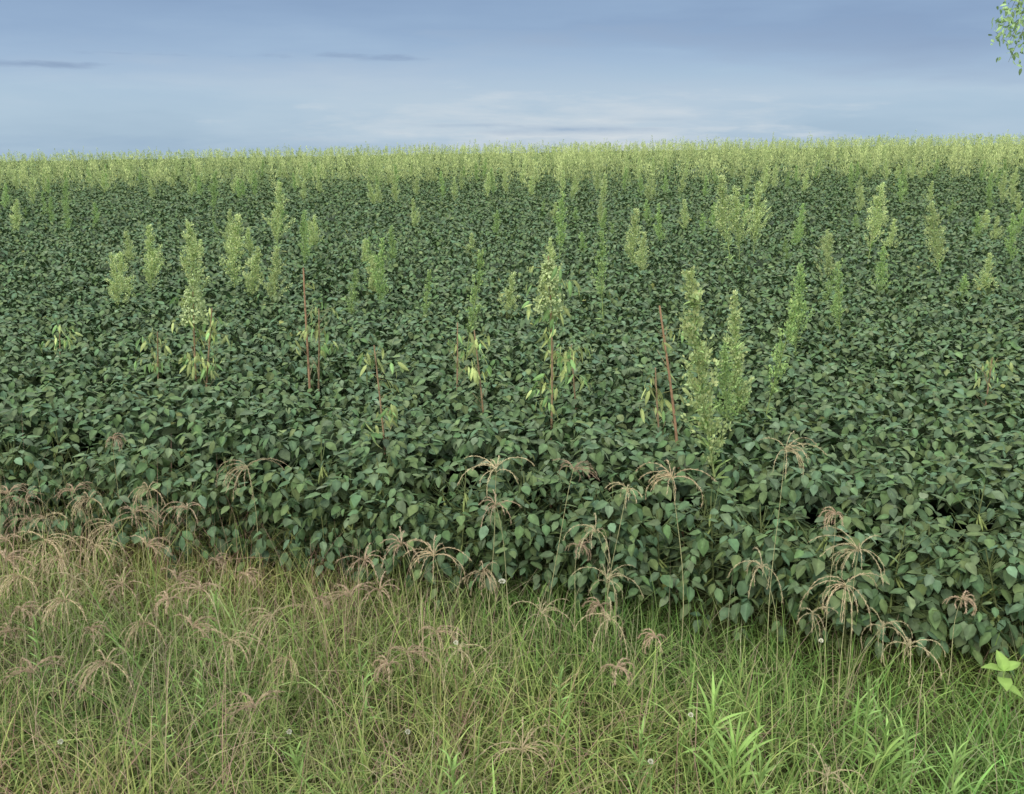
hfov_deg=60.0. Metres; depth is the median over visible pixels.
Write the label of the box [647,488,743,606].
soybean plant
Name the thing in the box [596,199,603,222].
field weed
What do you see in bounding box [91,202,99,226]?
field weed
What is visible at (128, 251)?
field weed
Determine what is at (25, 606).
seed stalk
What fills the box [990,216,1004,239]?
field weed
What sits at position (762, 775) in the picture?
leafy weed
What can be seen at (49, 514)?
seed stalk
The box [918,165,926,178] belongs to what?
field weed
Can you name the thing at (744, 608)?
soybean plant
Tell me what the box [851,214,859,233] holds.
field weed
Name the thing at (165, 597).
seed stalk
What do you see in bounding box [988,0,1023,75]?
young tree
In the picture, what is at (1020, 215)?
field weed
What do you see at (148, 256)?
field weed
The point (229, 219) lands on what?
field weed
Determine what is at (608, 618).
seed stalk
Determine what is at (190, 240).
plumed weed
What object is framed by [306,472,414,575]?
soybean plant
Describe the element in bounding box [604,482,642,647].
seed stalk
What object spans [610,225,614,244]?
field weed
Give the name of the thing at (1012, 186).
field weed
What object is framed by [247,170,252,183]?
field weed
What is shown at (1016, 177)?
field weed
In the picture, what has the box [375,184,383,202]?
field weed
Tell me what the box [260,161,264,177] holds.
field weed
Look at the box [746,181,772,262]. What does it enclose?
plumed weed
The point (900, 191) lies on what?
field weed
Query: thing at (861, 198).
field weed
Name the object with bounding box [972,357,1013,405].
wilted weed
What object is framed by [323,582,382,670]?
seed stalk
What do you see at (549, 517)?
soybean plant
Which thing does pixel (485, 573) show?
seed stalk
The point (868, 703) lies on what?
leafy weed
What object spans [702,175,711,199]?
field weed
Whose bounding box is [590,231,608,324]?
plumed weed
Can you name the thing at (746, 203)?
field weed
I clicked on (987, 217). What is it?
field weed
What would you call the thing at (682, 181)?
field weed
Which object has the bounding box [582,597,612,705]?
seed stalk
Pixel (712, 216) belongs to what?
field weed
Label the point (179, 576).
seed stalk
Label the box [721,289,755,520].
plumed weed
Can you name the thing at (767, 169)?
field weed
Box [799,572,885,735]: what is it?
seed stalk
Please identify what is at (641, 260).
field weed
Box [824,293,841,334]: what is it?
field weed
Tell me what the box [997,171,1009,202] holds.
field weed
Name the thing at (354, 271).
plumed weed
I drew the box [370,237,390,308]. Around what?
plumed weed
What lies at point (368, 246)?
field weed
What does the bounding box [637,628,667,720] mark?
seed stalk
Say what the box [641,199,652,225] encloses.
field weed
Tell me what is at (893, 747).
leafy weed
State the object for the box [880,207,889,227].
field weed
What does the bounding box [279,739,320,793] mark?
leafy weed
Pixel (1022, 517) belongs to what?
soybean plant
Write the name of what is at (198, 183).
field weed
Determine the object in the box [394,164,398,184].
field weed
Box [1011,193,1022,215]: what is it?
field weed
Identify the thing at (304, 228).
plumed weed
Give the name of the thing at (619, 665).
seed stalk
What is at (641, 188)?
field weed
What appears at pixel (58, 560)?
seed stalk
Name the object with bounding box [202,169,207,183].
field weed
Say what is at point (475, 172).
field weed
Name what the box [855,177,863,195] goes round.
field weed
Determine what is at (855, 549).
seed stalk
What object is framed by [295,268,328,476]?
wilted weed
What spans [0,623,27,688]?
seed stalk
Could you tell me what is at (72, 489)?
seed stalk
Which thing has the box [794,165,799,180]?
field weed
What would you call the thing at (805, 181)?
field weed
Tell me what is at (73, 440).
soybean plant
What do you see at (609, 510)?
soybean plant
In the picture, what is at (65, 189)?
plumed weed
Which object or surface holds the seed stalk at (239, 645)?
on the ground at (810, 520)
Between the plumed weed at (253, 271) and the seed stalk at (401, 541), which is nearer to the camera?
the seed stalk at (401, 541)
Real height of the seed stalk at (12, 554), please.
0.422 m
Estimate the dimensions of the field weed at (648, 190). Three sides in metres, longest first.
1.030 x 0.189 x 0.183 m
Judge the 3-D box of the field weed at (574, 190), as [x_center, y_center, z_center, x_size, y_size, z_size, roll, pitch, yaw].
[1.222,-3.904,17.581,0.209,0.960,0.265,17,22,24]
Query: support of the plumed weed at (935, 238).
on the ground at (810, 520)
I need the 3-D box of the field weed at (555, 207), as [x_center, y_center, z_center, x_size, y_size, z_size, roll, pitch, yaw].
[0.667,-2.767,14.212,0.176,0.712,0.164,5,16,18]
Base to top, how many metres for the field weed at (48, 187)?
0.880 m
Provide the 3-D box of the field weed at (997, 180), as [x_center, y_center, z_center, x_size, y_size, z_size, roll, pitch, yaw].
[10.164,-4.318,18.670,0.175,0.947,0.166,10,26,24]
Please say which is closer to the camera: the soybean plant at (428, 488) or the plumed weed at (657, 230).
the soybean plant at (428, 488)
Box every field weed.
[0,184,10,207]
[11,170,19,189]
[26,174,37,203]
[40,191,46,214]
[42,174,46,191]
[44,198,53,220]
[45,179,53,194]
[52,163,57,176]
[63,202,72,229]
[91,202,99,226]
[99,170,108,190]
[104,252,128,306]
[123,231,140,269]
[143,238,153,277]
[147,179,156,200]
[168,168,175,185]
[187,173,195,196]
[193,239,203,256]
[196,175,203,194]
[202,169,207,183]
[219,209,238,241]
[224,223,239,254]
[229,174,237,194]
[235,179,241,197]
[240,179,245,194]
[243,227,253,256]
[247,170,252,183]
[251,170,258,203]
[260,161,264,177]
[277,206,286,243]
[292,173,297,190]
[295,173,301,186]
[299,181,306,199]
[307,162,313,179]
[307,221,320,255]
[308,214,322,250]
[314,160,321,176]
[315,176,324,191]
[320,168,327,179]
[360,239,372,267]
[362,256,379,296]
[365,236,374,269]
[367,182,376,203]
[369,254,380,277]
[375,176,381,189]
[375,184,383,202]
[386,225,397,286]
[391,174,399,200]
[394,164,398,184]
[408,161,413,178]
[410,199,422,226]
[413,177,420,194]
[438,171,445,197]
[450,177,458,202]
[459,170,465,188]
[463,233,477,261]
[474,162,478,182]
[481,159,486,175]
[483,173,491,197]
[486,168,496,194]
[492,210,500,245]
[497,271,519,317]
[502,173,508,190]
[518,164,525,183]
[528,176,534,195]
[533,168,538,183]
[538,198,544,216]
[543,236,562,278]
[549,202,557,216]
[557,170,565,193]
[569,175,578,198]
[570,171,580,196]
[571,207,578,220]
[579,232,590,255]
[592,166,600,192]
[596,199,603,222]
[599,173,607,203]
[599,208,606,236]
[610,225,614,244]
[621,168,629,190]
[633,231,649,281]
[635,157,641,174]
[636,176,644,192]
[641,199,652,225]
[644,173,652,199]
[650,156,655,176]
[651,179,658,199]
[663,175,669,192]
[664,158,669,174]
[677,175,685,193]
[677,199,689,228]
[682,160,691,175]
[698,214,706,236]
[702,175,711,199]
[707,202,715,229]
[729,163,734,178]
[741,194,749,234]
[742,166,752,194]
[760,161,769,179]
[761,172,768,191]
[763,165,771,181]
[771,171,777,185]
[782,236,791,269]
[785,172,790,185]
[790,225,800,247]
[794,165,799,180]
[800,169,811,189]
[813,160,819,178]
[813,233,838,281]
[815,230,832,256]
[818,268,836,307]
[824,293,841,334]
[848,169,855,198]
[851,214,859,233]
[853,161,859,178]
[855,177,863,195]
[855,187,864,210]
[865,159,873,177]
[869,246,892,295]
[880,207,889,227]
[882,159,890,180]
[882,219,900,250]
[894,164,900,177]
[896,167,904,185]
[897,178,905,208]
[901,159,908,178]
[903,175,908,196]
[909,160,915,178]
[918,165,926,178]
[924,181,934,201]
[933,159,938,176]
[947,197,953,220]
[949,164,958,177]
[953,274,971,307]
[972,211,984,235]
[973,252,999,294]
[979,160,986,181]
[979,209,990,226]
[979,215,988,233]
[983,173,993,197]
[986,184,996,212]
[990,160,999,177]
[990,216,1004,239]
[992,170,1001,188]
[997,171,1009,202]
[1002,173,1021,209]
[1003,159,1010,177]
[1011,167,1019,185]
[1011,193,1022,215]
[1013,208,1023,227]
[1015,213,1023,236]
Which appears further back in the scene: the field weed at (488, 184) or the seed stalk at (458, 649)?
the field weed at (488, 184)
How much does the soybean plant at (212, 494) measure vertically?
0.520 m
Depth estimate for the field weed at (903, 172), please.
19.51 m
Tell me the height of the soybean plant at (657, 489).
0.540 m
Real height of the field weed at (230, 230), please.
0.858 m
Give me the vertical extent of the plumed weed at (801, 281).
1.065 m
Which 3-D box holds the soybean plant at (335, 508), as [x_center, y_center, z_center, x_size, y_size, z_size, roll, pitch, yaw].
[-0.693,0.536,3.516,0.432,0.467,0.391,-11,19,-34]
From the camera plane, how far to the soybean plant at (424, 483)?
3.48 m
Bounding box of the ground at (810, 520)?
[0,282,1023,793]
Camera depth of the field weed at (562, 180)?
18.43 m
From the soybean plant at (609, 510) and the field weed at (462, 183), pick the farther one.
the field weed at (462, 183)
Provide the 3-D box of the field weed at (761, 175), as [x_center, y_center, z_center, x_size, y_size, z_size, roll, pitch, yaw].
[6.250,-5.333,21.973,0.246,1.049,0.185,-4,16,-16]
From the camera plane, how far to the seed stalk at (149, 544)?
3.22 m
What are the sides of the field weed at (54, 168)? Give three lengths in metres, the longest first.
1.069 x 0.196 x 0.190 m
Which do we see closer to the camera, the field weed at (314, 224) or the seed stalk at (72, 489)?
the seed stalk at (72, 489)
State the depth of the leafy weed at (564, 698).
2.54 m
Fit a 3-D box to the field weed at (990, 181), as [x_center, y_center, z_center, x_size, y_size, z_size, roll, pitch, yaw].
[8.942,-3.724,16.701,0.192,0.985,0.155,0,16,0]
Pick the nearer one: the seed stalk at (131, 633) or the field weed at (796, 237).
the seed stalk at (131, 633)
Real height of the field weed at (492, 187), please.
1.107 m
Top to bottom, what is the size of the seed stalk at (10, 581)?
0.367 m
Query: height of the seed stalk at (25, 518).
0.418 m
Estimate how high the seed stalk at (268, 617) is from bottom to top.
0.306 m
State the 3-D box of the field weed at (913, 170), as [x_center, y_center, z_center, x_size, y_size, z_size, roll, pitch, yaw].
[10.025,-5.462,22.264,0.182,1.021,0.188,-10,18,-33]
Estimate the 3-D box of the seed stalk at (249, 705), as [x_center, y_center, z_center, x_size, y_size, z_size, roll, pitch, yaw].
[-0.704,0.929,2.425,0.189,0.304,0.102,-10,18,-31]
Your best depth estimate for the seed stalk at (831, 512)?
2.73 m
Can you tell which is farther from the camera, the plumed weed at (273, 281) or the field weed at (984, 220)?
the field weed at (984, 220)
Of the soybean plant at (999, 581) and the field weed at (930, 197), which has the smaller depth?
the soybean plant at (999, 581)
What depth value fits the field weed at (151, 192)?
17.99 m
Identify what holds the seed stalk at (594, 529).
on the ground at (810, 520)
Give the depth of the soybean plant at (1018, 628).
3.07 m
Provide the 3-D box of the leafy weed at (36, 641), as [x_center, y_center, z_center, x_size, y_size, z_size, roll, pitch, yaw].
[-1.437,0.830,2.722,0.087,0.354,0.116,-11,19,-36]
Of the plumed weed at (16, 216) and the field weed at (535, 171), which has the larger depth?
the field weed at (535, 171)
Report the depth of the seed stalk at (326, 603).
2.98 m
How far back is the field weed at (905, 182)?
17.35 m
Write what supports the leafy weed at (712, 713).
on the ground at (810, 520)
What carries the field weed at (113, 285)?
on the ground at (810, 520)
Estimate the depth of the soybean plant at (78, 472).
3.65 m
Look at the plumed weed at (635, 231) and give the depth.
8.37 m
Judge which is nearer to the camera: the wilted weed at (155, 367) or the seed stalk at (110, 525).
the seed stalk at (110, 525)
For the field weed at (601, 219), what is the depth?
11.60 m
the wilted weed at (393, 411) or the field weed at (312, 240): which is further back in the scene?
the field weed at (312, 240)
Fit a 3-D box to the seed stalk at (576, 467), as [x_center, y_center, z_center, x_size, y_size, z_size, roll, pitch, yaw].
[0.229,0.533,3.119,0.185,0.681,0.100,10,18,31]
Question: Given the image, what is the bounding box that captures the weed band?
[0,129,1023,191]
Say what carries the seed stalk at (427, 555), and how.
on the ground at (810, 520)
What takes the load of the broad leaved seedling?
on the ground at (810, 520)
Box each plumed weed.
[9,199,22,232]
[61,178,70,217]
[114,251,136,302]
[140,224,165,291]
[179,219,211,325]
[207,171,218,224]
[216,213,250,298]
[242,246,263,306]
[258,246,292,316]
[262,180,295,252]
[297,209,315,271]
[345,269,358,314]
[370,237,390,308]
[421,269,432,317]
[459,248,485,368]
[553,191,567,261]
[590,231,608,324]
[622,208,646,275]
[653,203,664,240]
[674,266,731,536]
[712,175,741,271]
[712,341,749,449]
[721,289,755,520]
[728,184,750,259]
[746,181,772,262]
[750,298,800,516]
[782,262,815,376]
[794,203,804,242]
[832,258,848,358]
[864,182,889,263]
[922,201,948,285]
[1004,213,1018,279]
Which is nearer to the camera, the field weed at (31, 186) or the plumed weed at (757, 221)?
the plumed weed at (757, 221)
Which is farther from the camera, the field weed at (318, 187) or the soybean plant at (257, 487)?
the field weed at (318, 187)
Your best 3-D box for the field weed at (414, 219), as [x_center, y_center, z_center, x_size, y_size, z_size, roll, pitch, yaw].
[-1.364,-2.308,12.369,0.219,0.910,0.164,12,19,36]
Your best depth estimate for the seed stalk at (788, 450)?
2.76 m
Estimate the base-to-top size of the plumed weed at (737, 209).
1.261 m
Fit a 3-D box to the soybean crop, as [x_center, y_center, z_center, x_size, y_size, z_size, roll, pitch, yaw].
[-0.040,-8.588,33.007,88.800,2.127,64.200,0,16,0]
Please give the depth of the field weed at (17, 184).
22.36 m
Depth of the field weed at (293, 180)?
20.71 m
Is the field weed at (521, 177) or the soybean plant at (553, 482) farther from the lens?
the field weed at (521, 177)
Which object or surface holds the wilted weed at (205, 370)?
on the ground at (810, 520)
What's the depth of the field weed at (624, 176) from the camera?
19.02 m
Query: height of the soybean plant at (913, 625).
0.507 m
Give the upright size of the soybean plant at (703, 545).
0.567 m
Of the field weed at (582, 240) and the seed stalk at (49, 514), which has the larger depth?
the field weed at (582, 240)
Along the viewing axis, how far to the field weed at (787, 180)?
19.64 m
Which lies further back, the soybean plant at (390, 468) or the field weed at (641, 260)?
the field weed at (641, 260)
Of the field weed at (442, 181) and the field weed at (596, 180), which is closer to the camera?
the field weed at (442, 181)
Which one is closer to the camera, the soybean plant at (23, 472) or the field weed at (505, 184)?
the soybean plant at (23, 472)
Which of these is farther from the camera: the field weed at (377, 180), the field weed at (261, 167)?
the field weed at (261, 167)
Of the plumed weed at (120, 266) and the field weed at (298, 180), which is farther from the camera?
the field weed at (298, 180)
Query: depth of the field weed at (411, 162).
26.04 m
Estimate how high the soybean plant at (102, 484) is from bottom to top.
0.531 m
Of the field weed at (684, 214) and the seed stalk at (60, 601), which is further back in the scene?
the field weed at (684, 214)
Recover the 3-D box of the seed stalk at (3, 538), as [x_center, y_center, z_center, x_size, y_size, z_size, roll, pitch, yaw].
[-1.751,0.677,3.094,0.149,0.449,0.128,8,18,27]
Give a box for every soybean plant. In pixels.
[0,418,52,515]
[0,433,60,531]
[0,433,74,555]
[0,435,72,541]
[1,454,80,536]
[8,426,97,510]
[18,458,126,555]
[21,446,125,538]
[54,432,146,549]
[59,437,159,552]
[68,450,185,565]
[101,438,206,569]
[114,443,217,551]
[124,443,192,518]
[134,469,248,581]
[149,436,245,544]
[168,450,281,570]
[180,458,283,580]
[181,440,270,545]
[228,466,326,572]
[228,471,335,562]
[232,465,341,576]
[262,434,367,571]
[276,478,394,580]
[294,469,399,591]
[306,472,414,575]
[328,446,435,586]
[339,434,441,577]
[345,488,455,599]
[366,456,462,571]
[399,467,489,579]
[404,460,514,610]
[439,498,557,595]
[451,466,550,561]
[475,449,570,588]
[475,460,574,603]
[509,462,621,584]
[517,481,637,601]
[523,486,638,576]
[540,515,657,610]
[550,478,662,603]
[550,495,679,623]
[599,503,715,620]
[602,456,704,588]
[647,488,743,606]
[648,481,774,632]
[683,491,808,621]
[699,495,831,642]
[714,511,830,610]
[739,501,860,623]
[755,505,889,651]
[786,533,923,662]
[789,490,904,603]
[825,521,960,649]
[845,511,965,634]
[873,507,999,665]
[878,515,1023,655]
[909,478,1023,634]
[922,531,1023,687]
[924,534,1023,660]
[963,531,1023,654]
[981,503,1023,643]
[992,541,1021,632]
[1003,502,1023,603]
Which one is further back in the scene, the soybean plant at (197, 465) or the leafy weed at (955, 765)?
the soybean plant at (197, 465)
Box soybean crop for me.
[0,144,1023,552]
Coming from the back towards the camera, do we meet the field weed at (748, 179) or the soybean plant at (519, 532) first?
the field weed at (748, 179)
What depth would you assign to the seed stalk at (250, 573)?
3.02 m
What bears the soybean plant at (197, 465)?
on the ground at (810, 520)
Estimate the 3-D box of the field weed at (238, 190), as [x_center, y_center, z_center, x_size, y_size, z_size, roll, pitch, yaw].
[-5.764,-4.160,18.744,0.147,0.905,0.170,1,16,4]
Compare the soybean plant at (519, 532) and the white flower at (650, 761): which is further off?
the soybean plant at (519, 532)
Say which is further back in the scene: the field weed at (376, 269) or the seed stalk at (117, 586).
the field weed at (376, 269)
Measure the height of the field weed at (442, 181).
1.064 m
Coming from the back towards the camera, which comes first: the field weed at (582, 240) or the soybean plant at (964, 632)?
the field weed at (582, 240)
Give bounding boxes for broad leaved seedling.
[981,650,1022,749]
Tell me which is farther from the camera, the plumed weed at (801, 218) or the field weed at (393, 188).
the field weed at (393, 188)
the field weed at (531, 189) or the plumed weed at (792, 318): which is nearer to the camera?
the plumed weed at (792, 318)
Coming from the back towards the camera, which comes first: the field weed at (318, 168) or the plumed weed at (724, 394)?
the field weed at (318, 168)
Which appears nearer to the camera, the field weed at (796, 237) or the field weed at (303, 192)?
the field weed at (796, 237)
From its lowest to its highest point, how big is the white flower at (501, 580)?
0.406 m
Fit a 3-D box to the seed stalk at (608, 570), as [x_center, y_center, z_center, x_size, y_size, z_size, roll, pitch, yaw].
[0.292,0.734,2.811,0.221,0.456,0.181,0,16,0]
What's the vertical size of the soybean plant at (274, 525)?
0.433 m
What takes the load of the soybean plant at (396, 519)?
on the ground at (810, 520)
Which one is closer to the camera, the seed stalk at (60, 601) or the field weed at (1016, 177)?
the seed stalk at (60, 601)
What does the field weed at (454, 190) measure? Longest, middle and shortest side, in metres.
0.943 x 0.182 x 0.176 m
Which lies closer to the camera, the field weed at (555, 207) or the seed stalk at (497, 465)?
the seed stalk at (497, 465)
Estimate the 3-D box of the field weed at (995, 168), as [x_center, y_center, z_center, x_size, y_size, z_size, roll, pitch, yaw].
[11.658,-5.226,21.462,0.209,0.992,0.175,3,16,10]
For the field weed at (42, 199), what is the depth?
14.16 m
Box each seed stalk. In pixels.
[0,484,46,580]
[0,486,43,603]
[0,534,25,623]
[0,549,35,645]
[0,567,38,660]
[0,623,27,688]
[0,655,81,741]
[3,514,49,602]
[8,530,87,626]
[9,600,42,678]
[28,512,76,594]
[29,548,80,639]
[35,589,86,695]
[47,572,93,656]
[53,481,108,578]
[61,536,133,624]
[66,492,105,595]
[71,648,132,757]
[80,516,159,610]
[80,621,109,673]
[97,566,149,651]
[105,433,125,571]
[112,505,160,598]
[119,612,163,693]
[128,481,164,571]
[131,535,171,613]
[154,591,185,685]
[160,502,201,614]
[162,567,202,643]
[164,582,222,678]
[177,614,220,680]
[187,628,272,733]
[207,553,232,642]
[216,458,290,597]
[221,689,295,775]
[235,604,323,691]
[237,568,260,655]
[262,647,304,721]
[310,592,334,667]
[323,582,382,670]
[337,543,382,642]
[350,571,398,652]
[370,654,402,741]
[381,527,430,633]
[385,645,439,745]
[404,535,471,659]
[417,625,467,720]
[432,630,491,727]
[456,561,496,678]
[458,455,533,633]
[473,717,560,793]
[478,489,519,646]
[508,597,575,685]
[547,458,598,627]
[562,513,616,663]
[565,537,593,655]
[571,564,643,690]
[574,597,635,705]
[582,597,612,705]
[600,658,634,747]
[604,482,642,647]
[636,459,716,660]
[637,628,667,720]
[728,546,783,700]
[760,431,826,676]
[796,606,838,693]
[798,744,868,793]
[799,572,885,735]
[807,526,884,712]
[817,507,843,696]
[844,606,912,714]
[870,622,945,699]
[942,590,976,703]
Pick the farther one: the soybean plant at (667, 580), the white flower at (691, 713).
the soybean plant at (667, 580)
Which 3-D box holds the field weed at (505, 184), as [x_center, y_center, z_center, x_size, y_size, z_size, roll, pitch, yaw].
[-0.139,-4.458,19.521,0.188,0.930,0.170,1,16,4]
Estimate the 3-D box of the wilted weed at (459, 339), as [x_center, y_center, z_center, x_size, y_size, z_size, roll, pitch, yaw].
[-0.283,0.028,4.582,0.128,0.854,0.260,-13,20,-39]
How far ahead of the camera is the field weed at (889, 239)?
9.81 m
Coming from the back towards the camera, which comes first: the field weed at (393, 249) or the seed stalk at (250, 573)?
the field weed at (393, 249)
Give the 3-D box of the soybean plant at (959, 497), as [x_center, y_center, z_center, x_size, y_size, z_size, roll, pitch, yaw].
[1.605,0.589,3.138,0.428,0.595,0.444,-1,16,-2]
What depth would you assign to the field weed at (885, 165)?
21.67 m
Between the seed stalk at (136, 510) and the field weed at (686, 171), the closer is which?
the seed stalk at (136, 510)
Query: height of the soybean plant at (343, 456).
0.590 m
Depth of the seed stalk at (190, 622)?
2.79 m
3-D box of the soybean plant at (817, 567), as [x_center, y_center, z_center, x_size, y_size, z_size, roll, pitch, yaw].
[1.043,0.628,3.017,0.444,0.573,0.428,-4,16,-15]
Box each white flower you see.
[57,739,69,791]
[286,729,294,791]
[405,729,410,793]
[454,640,458,735]
[498,578,505,677]
[648,759,652,793]
[686,712,692,791]
[810,638,822,740]
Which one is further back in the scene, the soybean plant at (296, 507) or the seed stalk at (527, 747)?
the soybean plant at (296, 507)
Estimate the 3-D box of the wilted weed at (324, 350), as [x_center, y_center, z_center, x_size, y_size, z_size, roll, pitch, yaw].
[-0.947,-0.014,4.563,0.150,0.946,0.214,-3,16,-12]
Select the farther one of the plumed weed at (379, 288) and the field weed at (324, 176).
the field weed at (324, 176)
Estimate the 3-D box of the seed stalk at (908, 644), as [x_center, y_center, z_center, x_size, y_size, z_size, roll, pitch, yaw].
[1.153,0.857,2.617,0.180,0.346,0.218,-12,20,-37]
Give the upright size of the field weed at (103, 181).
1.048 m
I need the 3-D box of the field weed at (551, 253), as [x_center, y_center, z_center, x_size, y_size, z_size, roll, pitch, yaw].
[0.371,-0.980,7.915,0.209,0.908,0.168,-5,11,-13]
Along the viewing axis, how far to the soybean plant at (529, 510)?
3.52 m
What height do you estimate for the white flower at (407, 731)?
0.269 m
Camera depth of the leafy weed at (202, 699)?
2.53 m
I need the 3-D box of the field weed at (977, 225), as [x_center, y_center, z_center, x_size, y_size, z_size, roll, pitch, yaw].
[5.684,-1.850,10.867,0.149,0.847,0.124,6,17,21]
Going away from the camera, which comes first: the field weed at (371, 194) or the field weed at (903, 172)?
the field weed at (371, 194)
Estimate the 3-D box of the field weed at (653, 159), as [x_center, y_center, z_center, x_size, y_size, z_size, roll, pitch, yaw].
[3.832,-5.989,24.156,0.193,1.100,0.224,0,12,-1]
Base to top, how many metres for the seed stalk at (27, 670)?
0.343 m
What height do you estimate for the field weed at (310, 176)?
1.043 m
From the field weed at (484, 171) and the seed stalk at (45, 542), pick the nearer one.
the seed stalk at (45, 542)
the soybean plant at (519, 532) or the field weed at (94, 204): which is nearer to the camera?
the soybean plant at (519, 532)
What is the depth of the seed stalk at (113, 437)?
3.45 m
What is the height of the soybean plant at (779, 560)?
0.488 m
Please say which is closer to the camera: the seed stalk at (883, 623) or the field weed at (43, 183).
the seed stalk at (883, 623)
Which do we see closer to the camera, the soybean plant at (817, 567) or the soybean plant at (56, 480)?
the soybean plant at (817, 567)
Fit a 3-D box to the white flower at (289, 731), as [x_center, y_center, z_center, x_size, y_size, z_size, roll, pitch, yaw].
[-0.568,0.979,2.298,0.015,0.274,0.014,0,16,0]
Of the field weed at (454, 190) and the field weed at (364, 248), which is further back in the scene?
the field weed at (454, 190)
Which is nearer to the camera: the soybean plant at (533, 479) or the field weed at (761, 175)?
the soybean plant at (533, 479)
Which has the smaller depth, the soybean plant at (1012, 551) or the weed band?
the soybean plant at (1012, 551)
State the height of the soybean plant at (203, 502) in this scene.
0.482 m
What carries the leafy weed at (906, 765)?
on the ground at (810, 520)
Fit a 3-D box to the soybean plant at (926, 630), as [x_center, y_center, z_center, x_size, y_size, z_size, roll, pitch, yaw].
[1.268,0.657,2.989,0.390,0.539,0.460,3,16,10]
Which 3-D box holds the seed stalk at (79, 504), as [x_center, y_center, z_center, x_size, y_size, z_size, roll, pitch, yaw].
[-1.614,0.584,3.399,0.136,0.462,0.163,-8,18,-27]
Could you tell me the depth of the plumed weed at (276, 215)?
9.24 m
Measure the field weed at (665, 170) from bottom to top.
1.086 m
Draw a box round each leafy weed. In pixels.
[28,615,58,711]
[144,703,179,788]
[193,659,224,751]
[199,590,239,678]
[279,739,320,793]
[352,640,382,738]
[435,748,467,793]
[542,664,578,749]
[622,715,656,793]
[678,714,785,793]
[680,672,762,758]
[747,740,778,793]
[842,674,883,779]
[842,714,920,793]
[880,728,919,793]
[923,732,973,793]
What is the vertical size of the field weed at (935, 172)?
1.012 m
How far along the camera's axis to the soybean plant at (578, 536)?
3.19 m
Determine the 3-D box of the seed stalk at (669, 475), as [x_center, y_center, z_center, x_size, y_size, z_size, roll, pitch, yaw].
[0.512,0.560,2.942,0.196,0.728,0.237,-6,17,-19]
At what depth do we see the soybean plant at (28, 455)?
3.73 m
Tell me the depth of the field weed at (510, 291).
6.37 m
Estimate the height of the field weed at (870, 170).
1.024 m
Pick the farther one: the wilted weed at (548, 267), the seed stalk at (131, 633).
the wilted weed at (548, 267)
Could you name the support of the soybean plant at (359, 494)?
on the ground at (810, 520)
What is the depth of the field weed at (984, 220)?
11.61 m
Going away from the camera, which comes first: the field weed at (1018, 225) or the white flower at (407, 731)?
the white flower at (407, 731)
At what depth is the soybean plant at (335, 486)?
3.37 m
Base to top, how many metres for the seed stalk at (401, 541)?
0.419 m
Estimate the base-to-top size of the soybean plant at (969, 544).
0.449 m
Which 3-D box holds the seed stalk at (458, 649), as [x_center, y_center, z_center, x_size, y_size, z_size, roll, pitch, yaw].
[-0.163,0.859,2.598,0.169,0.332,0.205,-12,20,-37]
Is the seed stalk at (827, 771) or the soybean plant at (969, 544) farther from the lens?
the soybean plant at (969, 544)
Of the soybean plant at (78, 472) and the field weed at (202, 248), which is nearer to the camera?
the soybean plant at (78, 472)
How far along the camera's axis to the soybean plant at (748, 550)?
3.21 m
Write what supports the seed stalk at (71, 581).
on the ground at (810, 520)
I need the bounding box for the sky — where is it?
[0,0,1023,160]
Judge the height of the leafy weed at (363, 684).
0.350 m
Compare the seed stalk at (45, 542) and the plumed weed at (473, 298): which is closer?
the seed stalk at (45, 542)
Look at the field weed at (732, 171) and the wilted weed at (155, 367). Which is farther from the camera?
the field weed at (732, 171)
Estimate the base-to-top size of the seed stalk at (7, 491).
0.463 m
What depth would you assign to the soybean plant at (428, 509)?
3.29 m
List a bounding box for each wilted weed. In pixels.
[39,325,81,440]
[134,328,171,475]
[169,277,219,381]
[186,308,232,386]
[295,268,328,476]
[309,307,338,467]
[357,345,408,467]
[441,322,476,478]
[467,330,491,413]
[521,256,584,507]
[556,344,594,423]
[639,368,689,525]
[656,305,687,546]
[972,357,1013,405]
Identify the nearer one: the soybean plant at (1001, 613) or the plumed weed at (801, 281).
the soybean plant at (1001, 613)
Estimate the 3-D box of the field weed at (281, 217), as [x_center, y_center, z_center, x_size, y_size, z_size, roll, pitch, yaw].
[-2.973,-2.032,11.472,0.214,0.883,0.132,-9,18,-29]
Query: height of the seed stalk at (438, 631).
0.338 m
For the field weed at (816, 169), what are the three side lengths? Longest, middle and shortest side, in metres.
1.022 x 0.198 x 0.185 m
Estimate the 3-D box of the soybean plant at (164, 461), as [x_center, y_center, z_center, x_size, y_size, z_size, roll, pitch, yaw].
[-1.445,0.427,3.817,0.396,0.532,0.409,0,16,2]
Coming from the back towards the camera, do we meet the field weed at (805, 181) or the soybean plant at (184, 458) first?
the field weed at (805, 181)
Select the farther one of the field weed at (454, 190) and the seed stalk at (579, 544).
the field weed at (454, 190)
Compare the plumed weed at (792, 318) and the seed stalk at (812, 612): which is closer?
the seed stalk at (812, 612)
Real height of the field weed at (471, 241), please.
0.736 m
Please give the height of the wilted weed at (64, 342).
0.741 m
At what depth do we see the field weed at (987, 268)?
7.20 m
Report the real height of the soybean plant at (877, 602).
0.443 m
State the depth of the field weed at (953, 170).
22.09 m
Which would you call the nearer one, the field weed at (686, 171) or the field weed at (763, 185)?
the field weed at (763, 185)
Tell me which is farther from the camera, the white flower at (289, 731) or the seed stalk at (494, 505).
the seed stalk at (494, 505)
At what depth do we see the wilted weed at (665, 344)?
3.61 m
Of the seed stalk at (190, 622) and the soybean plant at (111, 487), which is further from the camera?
the soybean plant at (111, 487)
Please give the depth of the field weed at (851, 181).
18.47 m
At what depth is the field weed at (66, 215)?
11.58 m
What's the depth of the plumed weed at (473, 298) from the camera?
4.91 m
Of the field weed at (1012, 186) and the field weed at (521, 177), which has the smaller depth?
the field weed at (1012, 186)

